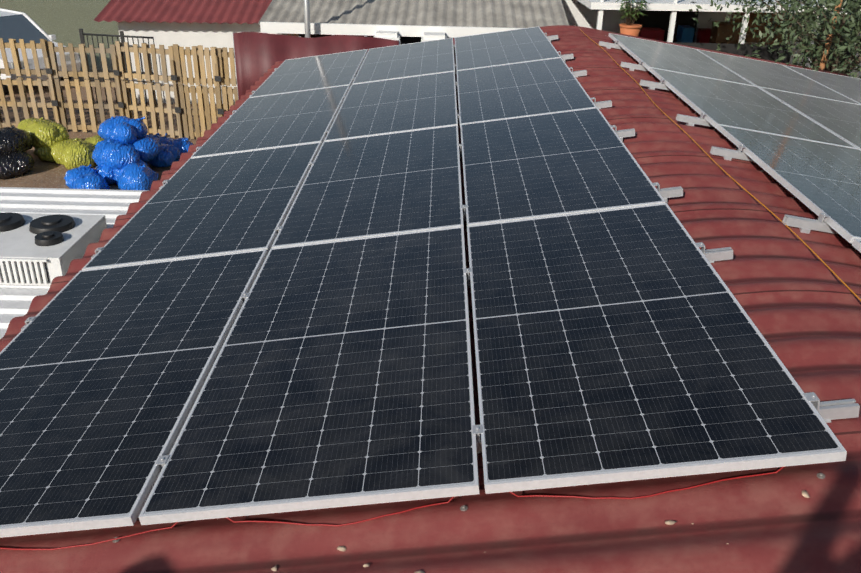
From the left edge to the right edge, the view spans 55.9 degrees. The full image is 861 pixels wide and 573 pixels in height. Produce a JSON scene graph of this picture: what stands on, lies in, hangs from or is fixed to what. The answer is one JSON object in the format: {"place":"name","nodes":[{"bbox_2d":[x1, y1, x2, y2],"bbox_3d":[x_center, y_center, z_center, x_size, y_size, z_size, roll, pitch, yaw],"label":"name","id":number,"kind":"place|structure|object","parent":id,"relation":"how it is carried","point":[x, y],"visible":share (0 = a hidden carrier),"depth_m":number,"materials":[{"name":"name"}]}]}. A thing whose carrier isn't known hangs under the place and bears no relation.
{"place":"outdoors","nodes":[
{"label":"outdoors","id":0,"kind":"place"},
{"bbox_2d":[0,0,234,189],"bbox_3d":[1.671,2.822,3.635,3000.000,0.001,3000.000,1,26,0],"label":"ground","id":1,"kind":"structure","parent":0,"point":[64,21],"depth_m":18.56,"materials":[{"name":"brown soil"}]},
{"bbox_2d":[0,125,34,178],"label":"black garbage bags","id":2,"kind":"object","parent":1,"relation":"on","point":[16,159],"visible":1,"depth_m":12.64,"materials":[{"name":"black plastic"}]},
{"bbox_2d":[0,8,80,93],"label":"white car","id":3,"kind":"object","parent":1,"relation":"on","point":[17,25],"visible":0.5,"depth_m":18.14,"materials":[{"name":"white paint"}]},
{"bbox_2d":[17,117,103,169],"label":"yellow garbage bags","id":4,"kind":"object","parent":1,"relation":"on","point":[53,141],"visible":0.85,"depth_m":13.21,"materials":[{"name":"yellow plastic"}]},
{"bbox_2d":[0,187,147,338],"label":"sheet roof shed","id":5,"kind":"structure","parent":1,"relation":"on","point":[16,300],"depth_m":7.26,"materials":[{"name":"white metal"}]},
{"bbox_2d":[0,212,106,285],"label":"cooling unit","id":6,"kind":"object","parent":5,"relation":"on","point":[37,249],"visible":0.96,"depth_m":5.96,"materials":[{"name":"white metal"}]},
{"bbox_2d":[0,38,237,138],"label":"pallet fence","id":7,"kind":"object","parent":1,"relation":"on","point":[183,111],"visible":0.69,"depth_m":14.56,"materials":[{"name":"brown wood"}]},
{"bbox_2d":[79,29,158,105],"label":"steel kennel gates","id":8,"kind":"object","parent":1,"relation":"on","point":[121,36],"visible":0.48,"depth_m":16.34,"materials":[{"name":"grey metal"}]},
{"bbox_2d":[64,116,193,190],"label":"blue garbage bags","id":9,"kind":"object","parent":1,"relation":"on","point":[126,150],"visible":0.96,"depth_m":12.35,"materials":[{"name":"blue plastic"}]},
{"bbox_2d":[94,0,281,103],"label":"building","id":10,"kind":"structure","parent":1,"relation":"on","point":[191,23],"depth_m":16.71,"materials":[{"name":"red"}]},
{"bbox_2d":[303,0,310,37],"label":"steel pole","id":11,"kind":"object","parent":1,"relation":"on","point":[307,18],"visible":0.29,"depth_m":13.68,"materials":[{"name":"grey metal"}]},
{"bbox_2d":[233,32,399,99],"bbox_3d":[-1.950,-3.376,14.090,2.868,1.960,0.170,3,26,3],"label":"metal fence","id":12,"kind":"object","parent":1,"relation":"on","point":[257,55],"visible":0.31,"depth_m":13.77,"materials":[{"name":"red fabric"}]},
{"bbox_2d":[374,30,446,41],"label":"gate pillars","id":13,"kind":"structure","parent":1,"relation":"on","point":[394,35],"depth_m":13.76,"materials":[{"name":"white paint"}]},
{"bbox_2d":[258,0,791,62],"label":"grey open shed roof","id":14,"kind":"structure","parent":1,"relation":"on","point":[411,21],"depth_m":14.44,"materials":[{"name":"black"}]},
{"bbox_2d":[638,21,740,43],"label":"stored crates and drums","id":15,"kind":"object","parent":1,"relation":"on","point":[685,33],"visible":0.23,"depth_m":16.25,"materials":[{"name":"red"}]},
{"bbox_2d":[561,0,860,77],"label":"porch house","id":16,"kind":"structure","parent":1,"relation":"on","point":[668,17],"depth_m":16.87,"materials":[{"name":"white paint"}]},
{"bbox_2d":[689,0,860,78],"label":"olive tree","id":17,"kind":"object","parent":1,"relation":"on","point":[851,9],"visible":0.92,"depth_m":11.79,"materials":[{"name":"green plant"}]},
{"bbox_2d":[819,0,842,69],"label":"trunk","id":18,"kind":"object","parent":1,"relation":"on","point":[822,62],"visible":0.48,"depth_m":11.89,"materials":[{"name":"brown wood"}]},
{"bbox_2d":[12,35,824,542],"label":"roof screws","id":19,"kind":"object","parent":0,"point":[820,475],"visible":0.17,"depth_m":2.66,"materials":[{"name":"silver metal"}]},
{"bbox_3d":[3.486,-3.490,14.754,0.500,1.800,0.500,1,26,0],"label":"pier plant","id":20,"kind":"object","parent":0,"visible":0},
{"bbox_2d":[615,0,647,36],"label":"potted plant","id":21,"kind":"object","parent":20,"relation":"on","point":[629,28],"visible":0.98,"depth_m":14.11,"materials":[{"name":"green plant"}]},
{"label":"building walls","id":22,"kind":"object","parent":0,"visible":0},
{"bbox_2d":[0,25,860,572],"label":"roof","id":23,"kind":"structure","parent":22,"relation":"on","point":[798,299],"depth_m":2.69,"materials":[{"name":"red metal"}]},
{"bbox_2d":[0,467,783,549],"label":"red string cables","id":24,"kind":"object","parent":23,"relation":"on","point":[408,510],"visible":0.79,"depth_m":2.66,"materials":[{"name":"red plastic"}]},
{"bbox_2d":[21,33,859,483],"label":"mounting rails","id":25,"kind":"object","parent":23,"relation":"on","point":[829,411],"visible":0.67,"depth_m":4.03,"materials":[{"name":"metal"}]},
{"bbox_2d":[0,249,267,537],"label":"solar panel","id":26,"kind":"object","parent":25,"relation":"on","point":[104,372],"visible":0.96,"depth_m":3.55,"materials":[{"name":"black glass"}]},
{"bbox_2d":[82,142,320,269],"bbox_3d":[-1.500,-0.643,5.841,1.134,0.036,2.278,-6,25,4],"label":"solar panel","id":27,"kind":"object","parent":25,"relation":"on","point":[235,202],"visible":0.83,"depth_m":5.56,"materials":[{"name":"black glass"}]},
{"bbox_2d":[191,85,349,157],"bbox_3d":[-1.462,-1.641,7.909,1.134,0.036,2.278,-6,25,4],"label":"solar panel","id":28,"kind":"object","parent":25,"relation":"on","point":[280,120],"visible":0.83,"depth_m":7.69,"materials":[{"name":"black glass"}]},
{"bbox_2d":[250,49,367,96],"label":"solar panel","id":29,"kind":"object","parent":25,"relation":"on","point":[316,72],"visible":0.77,"depth_m":9.82,"materials":[{"name":"black glass"}]},
{"bbox_2d":[139,226,479,524],"bbox_3d":[-0.388,0.225,3.688,1.134,0.039,2.278,-6,25,4],"label":"solar panel","id":30,"kind":"object","parent":25,"relation":"on","point":[340,374],"visible":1,"depth_m":3.24,"materials":[{"name":"black glass"}]},
{"bbox_2d":[271,125,463,247],"bbox_3d":[-0.353,-0.770,5.757,1.134,0.036,2.278,-6,25,4],"label":"solar panel","id":31,"kind":"object","parent":25,"relation":"on","point":[382,184],"visible":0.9,"depth_m":5.47,"materials":[{"name":"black glass"}]},
{"bbox_2d":[324,71,457,140],"bbox_3d":[-0.316,-1.766,7.825,1.134,0.036,2.278,-6,25,4],"label":"solar panel","id":32,"kind":"object","parent":25,"relation":"on","point":[420,102],"visible":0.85,"depth_m":7.61,"materials":[{"name":"black glass"}]},
{"bbox_2d":[352,38,454,83],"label":"solar panel","id":33,"kind":"object","parent":25,"relation":"on","point":[408,60],"visible":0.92,"depth_m":9.72,"materials":[{"name":"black glass"}]},
{"bbox_2d":[455,26,560,70],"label":"solar panel","id":34,"kind":"object","parent":25,"relation":"on","point":[504,47],"visible":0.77,"depth_m":9.65,"materials":[{"name":"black glass"}]},
{"bbox_2d":[457,57,595,123],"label":"solar panel","id":35,"kind":"object","parent":25,"relation":"on","point":[529,88],"visible":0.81,"depth_m":7.54,"materials":[{"name":"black glass"}]},
{"bbox_2d":[460,107,665,225],"bbox_3d":[0.793,-0.898,5.678,1.134,0.039,2.278,-6,25,4],"label":"solar panel","id":36,"kind":"object","parent":25,"relation":"on","point":[552,164],"visible":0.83,"depth_m":5.39,"materials":[{"name":"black glass"}]},
{"bbox_2d":[467,203,846,493],"bbox_3d":[0.756,0.099,3.603,1.134,0.036,2.278,-6,25,4],"label":"solar panel","id":37,"kind":"object","parent":25,"relation":"on","point":[623,344],"visible":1,"depth_m":3.14,"materials":[{"name":"black glass"}]},
{"bbox_2d":[271,490,809,572],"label":"roof debris","id":38,"kind":"object","parent":23,"relation":"on","point":[805,494],"visible":1,"depth_m":2.53,"materials":[{"name":"beige plant"}]},
{"bbox_2d":[608,33,754,85],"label":"solar panel","id":39,"kind":"object","parent":23,"relation":"on","point":[672,57],"visible":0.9,"depth_m":9.21,"materials":[{"name":"black glass"}]},
{"bbox_2d":[579,28,860,300],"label":"orange cable","id":40,"kind":"object","parent":23,"relation":"on","point":[832,271],"visible":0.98,"depth_m":4.84,"materials":[{"name":"orange plastic"}]},
{"bbox_2d":[599,40,851,234],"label":"mounting rails","id":41,"kind":"object","parent":23,"relation":"attached to","point":[805,225],"visible":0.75,"depth_m":5.68,"materials":[{"name":"metal"}]},
{"bbox_2d":[649,67,857,148],"bbox_3d":[2.783,-1.642,7.313,1.134,0.036,2.278,9,26,-3],"label":"solar panel","id":42,"kind":"object","parent":41,"relation":"on","point":[736,105],"visible":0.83,"depth_m":7.09,"materials":[{"name":"black glass"}]},
{"bbox_2d":[696,49,860,104],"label":"solar panel","id":43,"kind":"object","parent":41,"relation":"on","point":[765,74],"visible":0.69,"depth_m":9.28,"materials":[{"name":"black glass"}]},
{"bbox_2d":[717,124,860,242],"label":"solar panel","id":44,"kind":"object","parent":41,"relation":"on","point":[817,178],"visible":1,"depth_m":5.37,"materials":[{"name":"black glass"}]},
{"bbox_2d":[759,87,860,149],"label":"solar panel","id":45,"kind":"object","parent":41,"relation":"on","point":[839,118],"visible":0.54,"depth_m":7.64,"materials":[{"name":"black glass"}]},
{"bbox_2d":[783,65,860,103],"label":"solar panel","id":46,"kind":"object","parent":41,"relation":"on","point":[848,87],"visible":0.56,"depth_m":9.87,"materials":[{"name":"black glass"}]},
{"bbox_2d":[852,239,860,252],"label":"solar panel","id":47,"kind":"object","parent":41,"relation":"on","point":[856,243],"visible":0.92,"depth_m":4.13,"materials":[{"name":"silver glass"}]}
]}

